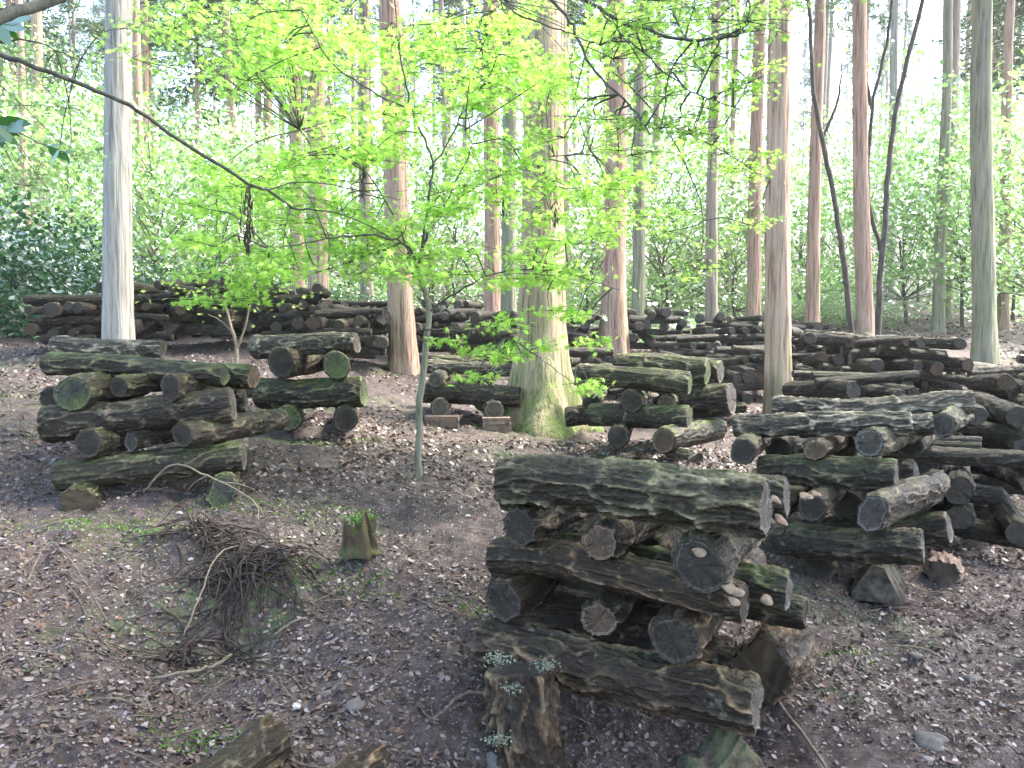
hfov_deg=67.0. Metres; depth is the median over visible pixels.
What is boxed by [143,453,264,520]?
stick
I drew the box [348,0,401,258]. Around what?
cedar tree
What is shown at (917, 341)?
log
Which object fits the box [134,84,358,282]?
understory tree
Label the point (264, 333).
log
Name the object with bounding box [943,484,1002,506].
log
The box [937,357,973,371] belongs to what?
log
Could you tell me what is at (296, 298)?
log
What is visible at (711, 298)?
cedar tree
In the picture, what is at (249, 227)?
bare branch
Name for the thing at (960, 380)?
log
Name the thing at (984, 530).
log
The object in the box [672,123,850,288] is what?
understory tree
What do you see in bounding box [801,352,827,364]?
log
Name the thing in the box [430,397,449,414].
log
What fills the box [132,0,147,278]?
cedar tree
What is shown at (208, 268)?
shrub
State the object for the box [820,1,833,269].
cedar tree
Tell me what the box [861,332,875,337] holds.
log
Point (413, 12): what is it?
cedar tree
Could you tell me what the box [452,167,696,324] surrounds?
understory tree
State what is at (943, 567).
support block
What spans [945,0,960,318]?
cedar tree
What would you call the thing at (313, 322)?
log
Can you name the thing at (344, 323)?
log
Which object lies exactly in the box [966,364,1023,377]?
log
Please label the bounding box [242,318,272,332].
log
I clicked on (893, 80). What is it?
cedar tree
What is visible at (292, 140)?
cedar tree
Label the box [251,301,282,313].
log
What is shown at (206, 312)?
log
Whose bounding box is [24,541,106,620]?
stick
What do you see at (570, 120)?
understory tree
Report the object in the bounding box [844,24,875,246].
cedar tree
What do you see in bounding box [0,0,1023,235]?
sky
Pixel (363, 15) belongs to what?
cedar tree
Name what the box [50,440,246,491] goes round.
log
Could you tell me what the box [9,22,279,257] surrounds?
understory tree
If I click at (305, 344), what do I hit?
log
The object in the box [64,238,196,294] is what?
shrub
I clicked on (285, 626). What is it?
stick
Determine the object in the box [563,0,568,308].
cedar tree
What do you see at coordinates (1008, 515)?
log
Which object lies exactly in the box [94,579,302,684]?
root clump
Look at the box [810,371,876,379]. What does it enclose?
log
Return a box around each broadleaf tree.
[806,0,854,333]
[867,0,924,334]
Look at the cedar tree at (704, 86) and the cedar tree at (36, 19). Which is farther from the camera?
the cedar tree at (704, 86)
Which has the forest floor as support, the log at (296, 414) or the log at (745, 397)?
the log at (296, 414)
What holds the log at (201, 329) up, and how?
on the forest floor
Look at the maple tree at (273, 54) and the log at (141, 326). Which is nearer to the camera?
the maple tree at (273, 54)
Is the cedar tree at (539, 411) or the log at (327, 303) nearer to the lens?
the cedar tree at (539, 411)
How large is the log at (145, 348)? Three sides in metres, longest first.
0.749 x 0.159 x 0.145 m
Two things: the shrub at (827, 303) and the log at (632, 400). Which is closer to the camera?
the log at (632, 400)
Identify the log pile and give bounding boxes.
[41,288,1023,520]
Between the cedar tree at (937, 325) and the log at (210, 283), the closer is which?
the log at (210, 283)
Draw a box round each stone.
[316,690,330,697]
[345,697,365,711]
[485,751,498,767]
[908,652,922,659]
[912,730,949,751]
[962,674,982,681]
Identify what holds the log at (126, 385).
on the log at (57, 423)
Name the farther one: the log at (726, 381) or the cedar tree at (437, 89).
the cedar tree at (437, 89)
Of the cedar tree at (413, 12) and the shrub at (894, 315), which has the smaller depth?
the shrub at (894, 315)
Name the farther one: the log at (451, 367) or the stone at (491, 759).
the log at (451, 367)
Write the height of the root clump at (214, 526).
0.261 m
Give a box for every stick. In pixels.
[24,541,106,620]
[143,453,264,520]
[153,653,231,679]
[183,542,255,635]
[271,617,307,637]
[431,691,482,721]
[776,702,827,767]
[891,645,948,662]
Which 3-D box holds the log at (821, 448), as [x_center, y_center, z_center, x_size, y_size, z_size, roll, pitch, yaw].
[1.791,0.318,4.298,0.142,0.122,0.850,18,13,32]
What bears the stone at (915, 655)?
on the forest floor
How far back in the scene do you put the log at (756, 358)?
9.53 m
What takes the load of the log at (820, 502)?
on the log at (886, 545)
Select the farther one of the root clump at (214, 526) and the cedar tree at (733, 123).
the cedar tree at (733, 123)
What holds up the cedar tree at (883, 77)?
on the forest floor
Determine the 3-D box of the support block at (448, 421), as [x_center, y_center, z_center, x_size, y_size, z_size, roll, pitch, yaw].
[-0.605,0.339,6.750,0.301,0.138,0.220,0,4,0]
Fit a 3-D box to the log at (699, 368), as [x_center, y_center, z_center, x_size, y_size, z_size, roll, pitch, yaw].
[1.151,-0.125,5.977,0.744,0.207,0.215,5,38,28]
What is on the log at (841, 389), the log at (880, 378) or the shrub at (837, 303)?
the log at (880, 378)
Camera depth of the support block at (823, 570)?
4.00 m
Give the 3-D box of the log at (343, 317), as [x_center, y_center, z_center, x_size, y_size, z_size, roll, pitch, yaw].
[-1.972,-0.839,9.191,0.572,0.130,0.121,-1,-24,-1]
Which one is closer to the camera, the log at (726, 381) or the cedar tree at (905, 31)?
the log at (726, 381)
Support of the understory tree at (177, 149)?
on the forest floor
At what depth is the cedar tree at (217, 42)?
47.11 m
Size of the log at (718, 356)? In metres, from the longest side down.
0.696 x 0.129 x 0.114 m
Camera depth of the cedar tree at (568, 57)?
27.81 m
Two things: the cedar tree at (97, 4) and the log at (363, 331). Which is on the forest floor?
the cedar tree at (97, 4)
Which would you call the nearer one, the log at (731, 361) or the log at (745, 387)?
the log at (731, 361)
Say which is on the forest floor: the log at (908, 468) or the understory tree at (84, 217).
the understory tree at (84, 217)
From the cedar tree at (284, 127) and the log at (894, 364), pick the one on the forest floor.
the cedar tree at (284, 127)
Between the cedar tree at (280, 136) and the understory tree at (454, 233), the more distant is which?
the cedar tree at (280, 136)
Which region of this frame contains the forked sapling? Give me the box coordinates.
[135,259,321,362]
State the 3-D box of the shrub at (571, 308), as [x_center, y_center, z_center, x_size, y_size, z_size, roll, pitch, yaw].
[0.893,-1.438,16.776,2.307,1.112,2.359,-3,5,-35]
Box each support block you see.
[57,482,109,511]
[205,471,240,506]
[424,414,459,428]
[480,649,569,767]
[482,415,511,432]
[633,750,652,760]
[676,727,762,767]
[729,622,818,707]
[798,558,839,579]
[848,563,908,604]
[922,550,964,583]
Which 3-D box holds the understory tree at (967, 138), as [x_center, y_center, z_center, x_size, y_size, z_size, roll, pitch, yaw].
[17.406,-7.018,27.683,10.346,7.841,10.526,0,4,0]
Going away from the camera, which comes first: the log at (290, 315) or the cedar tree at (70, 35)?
the log at (290, 315)
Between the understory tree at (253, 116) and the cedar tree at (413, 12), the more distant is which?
the cedar tree at (413, 12)
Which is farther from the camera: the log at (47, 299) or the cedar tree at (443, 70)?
the cedar tree at (443, 70)
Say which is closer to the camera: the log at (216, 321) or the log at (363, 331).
the log at (363, 331)
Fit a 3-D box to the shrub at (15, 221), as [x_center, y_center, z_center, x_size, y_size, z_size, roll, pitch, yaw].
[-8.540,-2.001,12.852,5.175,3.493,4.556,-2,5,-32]
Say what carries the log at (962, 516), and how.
on the log at (984, 530)
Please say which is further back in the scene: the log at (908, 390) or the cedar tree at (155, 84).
the cedar tree at (155, 84)
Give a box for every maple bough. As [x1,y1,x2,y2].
[0,0,266,200]
[499,0,874,173]
[599,0,822,283]
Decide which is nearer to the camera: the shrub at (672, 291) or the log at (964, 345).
the log at (964, 345)
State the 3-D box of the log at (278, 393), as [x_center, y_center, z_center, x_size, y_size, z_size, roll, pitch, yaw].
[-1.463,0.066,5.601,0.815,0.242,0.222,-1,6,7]
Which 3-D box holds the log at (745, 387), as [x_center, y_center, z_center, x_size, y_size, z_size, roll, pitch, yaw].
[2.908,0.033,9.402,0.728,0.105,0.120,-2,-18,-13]
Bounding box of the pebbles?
[0,406,1023,767]
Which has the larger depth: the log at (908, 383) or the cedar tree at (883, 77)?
the cedar tree at (883, 77)
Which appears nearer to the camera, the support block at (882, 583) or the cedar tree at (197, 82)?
the support block at (882, 583)
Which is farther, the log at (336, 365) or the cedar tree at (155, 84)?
the cedar tree at (155, 84)
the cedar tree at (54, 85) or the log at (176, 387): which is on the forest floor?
the cedar tree at (54, 85)
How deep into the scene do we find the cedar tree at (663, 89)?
33.09 m
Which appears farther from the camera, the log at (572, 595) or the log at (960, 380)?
the log at (960, 380)
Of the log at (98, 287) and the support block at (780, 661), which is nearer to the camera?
the support block at (780, 661)
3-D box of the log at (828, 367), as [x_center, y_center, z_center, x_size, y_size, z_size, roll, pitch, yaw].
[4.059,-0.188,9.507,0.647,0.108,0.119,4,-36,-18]
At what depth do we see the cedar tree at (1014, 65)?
48.47 m
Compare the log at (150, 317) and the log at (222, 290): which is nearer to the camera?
the log at (150, 317)
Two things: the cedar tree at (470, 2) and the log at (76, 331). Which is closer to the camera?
the log at (76, 331)
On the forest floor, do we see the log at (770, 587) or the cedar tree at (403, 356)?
the cedar tree at (403, 356)
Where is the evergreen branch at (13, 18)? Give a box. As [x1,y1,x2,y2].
[0,0,72,162]
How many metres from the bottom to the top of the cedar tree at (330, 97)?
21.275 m
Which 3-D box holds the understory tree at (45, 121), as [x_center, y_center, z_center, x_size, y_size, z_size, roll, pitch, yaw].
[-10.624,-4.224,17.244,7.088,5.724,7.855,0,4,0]
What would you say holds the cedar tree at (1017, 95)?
on the forest floor
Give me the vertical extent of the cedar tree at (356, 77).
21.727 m
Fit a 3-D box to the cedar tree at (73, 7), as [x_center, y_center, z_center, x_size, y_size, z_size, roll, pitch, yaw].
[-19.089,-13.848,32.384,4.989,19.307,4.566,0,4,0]
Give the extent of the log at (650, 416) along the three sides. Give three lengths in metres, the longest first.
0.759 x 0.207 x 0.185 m
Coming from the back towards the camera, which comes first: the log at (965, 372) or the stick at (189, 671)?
the log at (965, 372)
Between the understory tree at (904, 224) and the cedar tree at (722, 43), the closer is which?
the understory tree at (904, 224)
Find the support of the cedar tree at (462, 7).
on the forest floor
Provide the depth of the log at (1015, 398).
6.63 m
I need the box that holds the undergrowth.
[93,246,1023,343]
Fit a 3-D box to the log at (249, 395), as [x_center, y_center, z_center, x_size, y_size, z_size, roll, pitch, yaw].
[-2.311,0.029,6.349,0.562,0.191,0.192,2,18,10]
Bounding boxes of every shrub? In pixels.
[0,176,166,327]
[0,180,190,323]
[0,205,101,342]
[0,206,101,340]
[0,216,178,337]
[2,222,155,319]
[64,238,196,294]
[156,253,257,292]
[200,242,306,288]
[258,276,359,300]
[286,272,437,307]
[328,269,386,327]
[516,300,591,325]
[580,275,645,299]
[645,294,695,318]
[646,277,693,302]
[657,279,718,300]
[682,294,745,323]
[764,288,855,327]
[792,293,854,325]
[793,282,890,316]
[800,269,854,292]
[834,298,913,326]
[850,267,922,293]
[954,286,1020,307]
[967,289,1023,307]
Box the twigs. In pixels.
[0,371,1023,767]
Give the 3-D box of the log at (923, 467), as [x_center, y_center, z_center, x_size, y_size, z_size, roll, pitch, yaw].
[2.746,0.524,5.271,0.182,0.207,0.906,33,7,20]
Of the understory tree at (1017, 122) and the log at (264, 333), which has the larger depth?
the understory tree at (1017, 122)
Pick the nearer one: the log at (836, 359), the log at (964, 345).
the log at (964, 345)
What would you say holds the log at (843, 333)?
on the log at (844, 351)
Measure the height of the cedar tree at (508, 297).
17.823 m
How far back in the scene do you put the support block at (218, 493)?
3.96 m
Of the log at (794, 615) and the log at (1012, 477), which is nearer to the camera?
the log at (794, 615)
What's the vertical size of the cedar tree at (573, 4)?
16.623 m
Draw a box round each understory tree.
[0,1,176,257]
[0,2,152,243]
[0,26,216,236]
[0,47,333,288]
[0,69,211,277]
[0,69,234,272]
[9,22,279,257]
[44,99,349,288]
[134,45,374,228]
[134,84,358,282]
[199,113,474,305]
[271,99,519,289]
[328,132,520,309]
[334,122,521,300]
[407,25,650,249]
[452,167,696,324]
[500,84,707,308]
[521,124,871,317]
[569,53,806,285]
[576,116,835,312]
[626,133,844,321]
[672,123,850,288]
[696,155,927,317]
[719,86,966,297]
[761,140,1023,323]
[792,32,1022,300]
[820,50,1023,327]
[832,68,1023,238]
[846,96,1023,313]
[878,101,1023,319]
[995,65,1023,242]
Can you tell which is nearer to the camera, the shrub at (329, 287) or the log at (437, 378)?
the log at (437, 378)
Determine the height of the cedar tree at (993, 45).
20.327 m
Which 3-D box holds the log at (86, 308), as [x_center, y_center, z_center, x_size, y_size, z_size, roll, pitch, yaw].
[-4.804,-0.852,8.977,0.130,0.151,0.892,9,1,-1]
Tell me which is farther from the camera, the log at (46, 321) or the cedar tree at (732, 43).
the cedar tree at (732, 43)
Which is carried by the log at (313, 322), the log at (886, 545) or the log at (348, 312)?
the log at (348, 312)
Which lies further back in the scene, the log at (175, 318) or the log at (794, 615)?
the log at (175, 318)
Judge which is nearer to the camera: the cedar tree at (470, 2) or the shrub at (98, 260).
the shrub at (98, 260)
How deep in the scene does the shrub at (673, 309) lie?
21.01 m
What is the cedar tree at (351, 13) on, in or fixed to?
on the forest floor
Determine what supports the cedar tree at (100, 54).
on the forest floor
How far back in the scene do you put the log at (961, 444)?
5.05 m
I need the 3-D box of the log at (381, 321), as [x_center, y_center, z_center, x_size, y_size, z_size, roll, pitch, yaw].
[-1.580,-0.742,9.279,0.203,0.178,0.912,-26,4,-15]
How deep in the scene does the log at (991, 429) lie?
5.58 m
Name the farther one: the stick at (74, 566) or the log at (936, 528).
the log at (936, 528)
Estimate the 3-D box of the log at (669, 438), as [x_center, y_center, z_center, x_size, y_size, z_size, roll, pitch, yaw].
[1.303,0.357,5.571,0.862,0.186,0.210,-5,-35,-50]
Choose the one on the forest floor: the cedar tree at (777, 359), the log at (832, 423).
the cedar tree at (777, 359)
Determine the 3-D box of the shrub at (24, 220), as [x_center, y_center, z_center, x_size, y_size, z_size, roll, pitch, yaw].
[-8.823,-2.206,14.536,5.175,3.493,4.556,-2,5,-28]
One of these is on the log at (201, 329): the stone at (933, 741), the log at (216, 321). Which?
the log at (216, 321)
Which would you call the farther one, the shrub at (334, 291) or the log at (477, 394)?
the shrub at (334, 291)
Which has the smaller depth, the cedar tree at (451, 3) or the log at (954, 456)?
the log at (954, 456)
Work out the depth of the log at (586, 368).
6.72 m
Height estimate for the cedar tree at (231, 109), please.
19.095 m
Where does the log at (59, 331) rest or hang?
on the log pile
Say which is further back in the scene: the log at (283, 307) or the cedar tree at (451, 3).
the cedar tree at (451, 3)
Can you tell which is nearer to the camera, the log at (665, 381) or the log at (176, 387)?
the log at (176, 387)
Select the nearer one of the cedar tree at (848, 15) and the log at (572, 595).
the log at (572, 595)
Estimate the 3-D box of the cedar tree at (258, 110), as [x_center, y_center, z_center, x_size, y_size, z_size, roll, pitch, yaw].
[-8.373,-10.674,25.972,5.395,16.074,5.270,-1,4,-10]
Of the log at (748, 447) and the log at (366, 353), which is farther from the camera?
the log at (366, 353)
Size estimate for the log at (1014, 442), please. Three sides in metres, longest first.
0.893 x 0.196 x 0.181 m
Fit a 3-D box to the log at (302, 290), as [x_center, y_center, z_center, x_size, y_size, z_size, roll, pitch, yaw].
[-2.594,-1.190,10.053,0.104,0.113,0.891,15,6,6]
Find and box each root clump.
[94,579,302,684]
[115,505,284,587]
[132,532,346,663]
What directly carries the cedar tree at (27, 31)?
on the forest floor
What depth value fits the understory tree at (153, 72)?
31.21 m
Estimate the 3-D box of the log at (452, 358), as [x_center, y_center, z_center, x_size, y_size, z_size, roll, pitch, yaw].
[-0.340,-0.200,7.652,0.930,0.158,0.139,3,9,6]
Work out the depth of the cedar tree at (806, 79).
64.37 m
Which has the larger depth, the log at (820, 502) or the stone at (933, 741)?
the log at (820, 502)
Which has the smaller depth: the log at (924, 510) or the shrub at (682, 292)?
the log at (924, 510)
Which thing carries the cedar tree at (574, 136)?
on the forest floor
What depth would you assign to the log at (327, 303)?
9.67 m
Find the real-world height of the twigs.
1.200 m
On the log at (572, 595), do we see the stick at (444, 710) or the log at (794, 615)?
the log at (794, 615)
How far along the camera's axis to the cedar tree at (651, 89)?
59.28 m
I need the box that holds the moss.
[0,357,900,757]
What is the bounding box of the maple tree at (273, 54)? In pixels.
[59,0,683,478]
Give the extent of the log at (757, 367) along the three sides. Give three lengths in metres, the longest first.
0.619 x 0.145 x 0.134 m
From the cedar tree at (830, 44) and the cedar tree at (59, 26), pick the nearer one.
the cedar tree at (830, 44)
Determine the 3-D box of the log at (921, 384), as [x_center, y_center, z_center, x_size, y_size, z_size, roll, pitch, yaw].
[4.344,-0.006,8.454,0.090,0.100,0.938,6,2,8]
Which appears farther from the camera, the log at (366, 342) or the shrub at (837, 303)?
the shrub at (837, 303)
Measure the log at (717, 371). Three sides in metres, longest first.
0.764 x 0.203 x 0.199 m
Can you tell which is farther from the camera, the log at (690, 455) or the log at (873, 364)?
the log at (873, 364)
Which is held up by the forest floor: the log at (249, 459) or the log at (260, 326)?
the log at (249, 459)
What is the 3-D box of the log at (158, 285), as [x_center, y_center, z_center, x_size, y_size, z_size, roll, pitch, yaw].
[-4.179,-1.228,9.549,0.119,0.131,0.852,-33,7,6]
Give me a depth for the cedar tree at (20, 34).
16.55 m
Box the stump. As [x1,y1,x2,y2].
[337,507,382,559]
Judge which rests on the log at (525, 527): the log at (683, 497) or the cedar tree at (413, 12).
the log at (683, 497)
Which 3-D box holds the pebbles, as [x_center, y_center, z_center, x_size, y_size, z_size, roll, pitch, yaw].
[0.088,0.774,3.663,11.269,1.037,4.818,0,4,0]
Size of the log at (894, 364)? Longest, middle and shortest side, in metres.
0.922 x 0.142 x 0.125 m
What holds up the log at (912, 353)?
on the log at (933, 368)
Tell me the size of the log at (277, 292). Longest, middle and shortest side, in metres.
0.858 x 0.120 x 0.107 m
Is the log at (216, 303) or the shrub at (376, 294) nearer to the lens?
the log at (216, 303)
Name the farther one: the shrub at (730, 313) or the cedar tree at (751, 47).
the cedar tree at (751, 47)
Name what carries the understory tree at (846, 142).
on the forest floor
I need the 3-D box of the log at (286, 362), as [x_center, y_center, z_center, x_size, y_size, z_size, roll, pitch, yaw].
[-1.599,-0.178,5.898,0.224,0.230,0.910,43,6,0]
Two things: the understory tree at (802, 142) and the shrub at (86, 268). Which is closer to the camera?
the shrub at (86, 268)
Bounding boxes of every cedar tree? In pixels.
[0,0,97,278]
[5,0,20,218]
[15,0,32,286]
[23,22,34,225]
[25,0,104,258]
[31,0,50,277]
[43,0,93,127]
[44,19,76,235]
[46,44,77,242]
[72,0,206,263]
[77,2,154,98]
[81,0,104,135]
[89,16,104,106]
[101,0,135,339]
[104,0,278,288]
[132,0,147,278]
[132,11,174,109]
[141,0,155,279]
[186,1,221,202]
[194,0,346,250]
[194,4,263,88]
[223,0,240,272]
[237,51,250,239]
[254,0,326,261]
[254,36,258,247]
[262,0,275,279]
[277,25,332,155]
[278,8,285,250]
[281,0,407,286]
[285,1,288,145]
[288,0,304,306]
[302,29,307,237]
[304,0,328,327]
[323,21,357,234]
[325,9,337,216]
[327,8,334,271]
[337,12,379,202]
[341,0,376,53]
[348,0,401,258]
[358,0,373,307]
[369,0,478,260]
[373,11,421,124]
[378,0,419,375]
[402,0,424,233]
[402,22,423,195]
[405,0,479,246]
[424,0,482,118]
[424,64,461,163]
[438,0,451,295]
[449,0,597,94]
[452,0,658,94]
[460,0,471,301]
[468,35,502,140]
[483,0,500,312]
[501,0,516,349]
[503,0,603,438]
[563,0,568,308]
[567,10,569,128]
[569,0,606,265]
[569,12,596,91]
[572,0,591,250]
[581,7,597,210]
[587,0,706,277]
[596,63,606,280]
[596,63,649,179]
[597,0,630,362]
[627,59,653,114]
[630,1,645,339]
[632,2,668,171]
[647,2,661,307]
[669,0,708,258]
[674,0,739,311]
[689,41,721,243]
[692,0,766,258]
[705,0,720,342]
[718,1,739,226]
[730,2,734,271]
[738,0,768,88]
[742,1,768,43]
[746,0,765,330]
[762,0,792,413]
[791,51,842,168]
[794,0,872,232]
[795,36,810,244]
[805,0,825,321]
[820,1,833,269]
[826,0,922,100]
[832,41,851,241]
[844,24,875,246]
[852,0,874,334]
[868,36,898,124]
[869,0,916,235]
[869,20,887,244]
[875,0,901,158]
[884,0,898,301]
[895,0,908,262]
[898,18,922,247]
[914,0,1023,149]
[924,0,1023,308]
[929,4,1023,90]
[930,0,952,332]
[931,0,965,58]
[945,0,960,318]
[955,0,971,290]
[970,0,1000,363]
[992,0,1000,233]
[997,0,1014,329]
[1001,21,1023,117]
[1011,40,1023,247]
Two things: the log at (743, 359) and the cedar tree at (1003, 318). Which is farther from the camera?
the cedar tree at (1003, 318)
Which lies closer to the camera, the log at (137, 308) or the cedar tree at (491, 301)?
the log at (137, 308)
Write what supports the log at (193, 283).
on the log pile
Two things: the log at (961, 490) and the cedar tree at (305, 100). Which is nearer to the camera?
the log at (961, 490)
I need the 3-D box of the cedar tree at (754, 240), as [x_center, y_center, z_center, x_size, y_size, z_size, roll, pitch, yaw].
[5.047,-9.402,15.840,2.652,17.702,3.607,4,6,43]
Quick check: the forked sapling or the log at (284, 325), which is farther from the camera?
the log at (284, 325)
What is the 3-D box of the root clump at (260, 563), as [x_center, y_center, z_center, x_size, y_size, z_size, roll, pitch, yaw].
[-1.045,0.821,3.126,0.779,0.375,0.642,1,4,19]
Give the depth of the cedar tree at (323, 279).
11.88 m
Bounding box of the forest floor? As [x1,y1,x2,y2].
[0,235,1023,767]
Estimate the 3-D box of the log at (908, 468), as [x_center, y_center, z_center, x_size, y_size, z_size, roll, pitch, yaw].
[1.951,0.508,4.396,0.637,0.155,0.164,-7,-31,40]
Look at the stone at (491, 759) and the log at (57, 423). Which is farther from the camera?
the log at (57, 423)
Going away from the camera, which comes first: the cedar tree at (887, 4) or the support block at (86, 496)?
the support block at (86, 496)
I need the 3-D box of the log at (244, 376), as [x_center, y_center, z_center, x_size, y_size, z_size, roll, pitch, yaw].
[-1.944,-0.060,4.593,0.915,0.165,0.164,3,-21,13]
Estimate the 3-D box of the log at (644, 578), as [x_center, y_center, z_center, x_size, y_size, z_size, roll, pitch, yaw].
[0.297,0.597,2.425,0.906,0.160,0.203,2,1,33]
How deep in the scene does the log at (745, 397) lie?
7.86 m
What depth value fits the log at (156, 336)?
9.10 m
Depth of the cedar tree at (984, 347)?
12.28 m
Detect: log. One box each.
[22,294,101,304]
[24,306,42,314]
[24,324,56,335]
[29,316,101,325]
[36,387,236,442]
[39,351,229,386]
[39,386,56,405]
[41,335,96,342]
[42,302,85,318]
[47,324,73,337]
[47,335,166,357]
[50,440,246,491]
[53,371,146,410]
[63,301,93,315]
[67,326,84,336]
[73,302,101,315]
[75,427,127,458]
[78,323,101,335]
[95,282,101,293]
[100,293,151,301]
[109,373,161,397]
[124,430,174,451]
[131,389,247,413]
[134,281,166,293]
[134,304,153,312]
[134,312,169,321]
[134,319,159,335]
[135,333,174,339]
[140,302,167,312]
[154,279,190,289]
[160,372,249,403]
[163,322,198,332]
[164,302,185,315]
[167,306,234,316]
[168,284,195,293]
[169,314,193,323]
[171,287,233,297]
[171,408,290,448]
[181,312,214,324]
[182,324,230,335]
[183,291,203,308]
[185,713,290,767]
[190,279,206,287]
[200,293,252,308]
[206,279,237,288]
[213,317,222,324]
[220,276,269,288]
[222,316,257,328]
[224,363,259,388]
[240,447,252,472]
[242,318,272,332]
[246,389,251,397]
[247,332,360,358]
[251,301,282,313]
[251,376,367,408]
[258,310,313,320]
[259,294,314,302]
[261,330,308,335]
[267,347,323,378]
[270,285,294,294]
[270,320,291,330]
[278,303,291,312]
[280,405,304,430]
[291,316,306,331]
[296,287,315,295]
[299,300,309,310]
[306,315,334,330]
[309,328,371,334]
[312,283,330,298]
[312,299,332,314]
[314,308,383,316]
[321,308,370,318]
[322,350,350,379]
[330,744,395,767]
[333,318,353,327]
[333,404,358,432]
[346,348,375,358]
[353,316,368,327]
[359,336,372,347]
[369,310,391,329]
[375,334,388,348]
[423,382,520,407]
[427,359,511,376]
[428,369,455,387]
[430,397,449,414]
[431,355,513,362]
[456,375,481,385]
[471,617,763,736]
[474,399,503,416]
[480,377,495,385]
[484,536,749,623]
[485,574,558,622]
[491,574,665,624]
[492,453,772,538]
[502,505,596,548]
[514,604,736,667]
[550,532,792,611]
[562,514,603,532]
[564,404,587,426]
[577,363,611,379]
[580,589,645,635]
[581,517,665,560]
[582,387,606,410]
[586,403,692,428]
[590,364,692,394]
[607,423,633,448]
[612,353,710,384]
[619,388,650,412]
[638,526,687,550]
[647,547,766,664]
[650,393,680,404]
[652,418,726,453]
[654,383,736,417]
[665,447,702,463]
[671,509,789,596]
[689,468,789,525]
[693,379,737,390]
[705,354,729,357]
[708,359,724,382]
[711,357,737,366]
[714,345,764,355]
[723,368,741,383]
[725,365,755,383]
[730,355,748,363]
[731,345,764,353]
[731,432,770,463]
[732,410,912,437]
[734,402,746,413]
[736,389,752,403]
[737,383,763,390]
[738,363,763,372]
[739,353,764,362]
[746,594,807,630]
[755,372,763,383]
[756,453,898,492]
[765,436,820,454]
[771,522,924,565]
[772,390,975,414]
[782,379,860,398]
[789,485,815,515]
[797,332,816,346]
[798,485,845,521]
[798,511,953,544]
[799,412,934,437]
[800,369,814,379]
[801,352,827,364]
[803,435,848,460]
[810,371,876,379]
[812,459,919,486]
[813,332,859,349]
[814,370,919,388]
[818,363,848,371]
[825,331,868,348]
[825,354,843,364]
[833,436,858,456]
[833,490,868,516]
[839,346,858,355]
[843,356,849,364]
[849,358,883,371]
[853,337,909,347]
[853,453,875,457]
[854,426,924,457]
[856,471,950,532]
[858,384,904,397]
[859,370,942,380]
[860,336,925,347]
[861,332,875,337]
[876,345,947,361]
[876,383,920,395]
[881,446,1023,467]
[882,359,922,370]
[893,381,913,385]
[897,434,938,457]
[898,358,943,375]
[913,380,928,387]
[917,463,938,473]
[917,468,947,512]
[924,337,962,347]
[927,380,959,389]
[927,509,1023,549]
[929,338,966,349]
[930,440,982,448]
[933,405,973,437]
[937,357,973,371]
[939,375,966,384]
[940,440,975,504]
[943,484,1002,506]
[943,500,975,529]
[948,365,988,372]
[953,432,962,435]
[956,422,1023,438]
[963,433,1023,450]
[965,373,1015,391]
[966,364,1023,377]
[969,403,987,425]
[970,448,1023,492]
[974,392,1023,428]
[987,489,1023,546]
[1003,485,1023,494]
[1007,393,1023,405]
[1012,379,1023,393]
[1017,373,1023,380]
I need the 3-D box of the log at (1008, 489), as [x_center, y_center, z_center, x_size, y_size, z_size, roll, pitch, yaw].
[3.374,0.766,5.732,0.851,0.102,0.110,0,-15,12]
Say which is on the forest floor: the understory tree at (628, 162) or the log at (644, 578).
the understory tree at (628, 162)
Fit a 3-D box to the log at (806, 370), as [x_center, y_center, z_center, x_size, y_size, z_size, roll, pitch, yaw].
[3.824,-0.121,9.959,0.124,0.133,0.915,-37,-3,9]
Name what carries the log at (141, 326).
on the log at (156, 336)
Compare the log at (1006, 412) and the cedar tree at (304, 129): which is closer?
the log at (1006, 412)
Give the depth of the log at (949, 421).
4.16 m
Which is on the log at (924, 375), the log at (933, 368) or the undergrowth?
the log at (933, 368)
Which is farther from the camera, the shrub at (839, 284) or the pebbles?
the shrub at (839, 284)
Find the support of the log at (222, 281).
on the log pile
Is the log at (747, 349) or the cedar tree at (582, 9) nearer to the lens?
the log at (747, 349)
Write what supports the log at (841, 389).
on the log
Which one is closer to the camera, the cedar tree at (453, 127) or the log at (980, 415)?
the log at (980, 415)
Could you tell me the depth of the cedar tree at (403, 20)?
70.88 m
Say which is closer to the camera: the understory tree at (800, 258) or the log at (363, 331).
the log at (363, 331)
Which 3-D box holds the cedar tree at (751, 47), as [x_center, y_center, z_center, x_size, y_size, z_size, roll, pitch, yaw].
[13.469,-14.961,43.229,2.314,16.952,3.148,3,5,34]
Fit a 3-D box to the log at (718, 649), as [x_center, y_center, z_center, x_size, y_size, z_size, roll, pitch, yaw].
[0.395,0.920,2.838,0.847,0.169,0.160,2,-34,31]
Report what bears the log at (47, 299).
on the log at (31, 310)
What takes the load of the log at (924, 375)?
on the log at (908, 383)
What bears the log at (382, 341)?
on the log pile
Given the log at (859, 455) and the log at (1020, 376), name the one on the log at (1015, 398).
the log at (1020, 376)
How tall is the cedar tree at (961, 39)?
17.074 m
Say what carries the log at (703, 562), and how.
on the log at (644, 578)
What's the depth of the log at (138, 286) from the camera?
9.33 m
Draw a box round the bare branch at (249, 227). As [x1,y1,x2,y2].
[0,52,404,255]
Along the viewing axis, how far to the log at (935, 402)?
4.51 m
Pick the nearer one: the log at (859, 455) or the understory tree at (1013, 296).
the log at (859, 455)

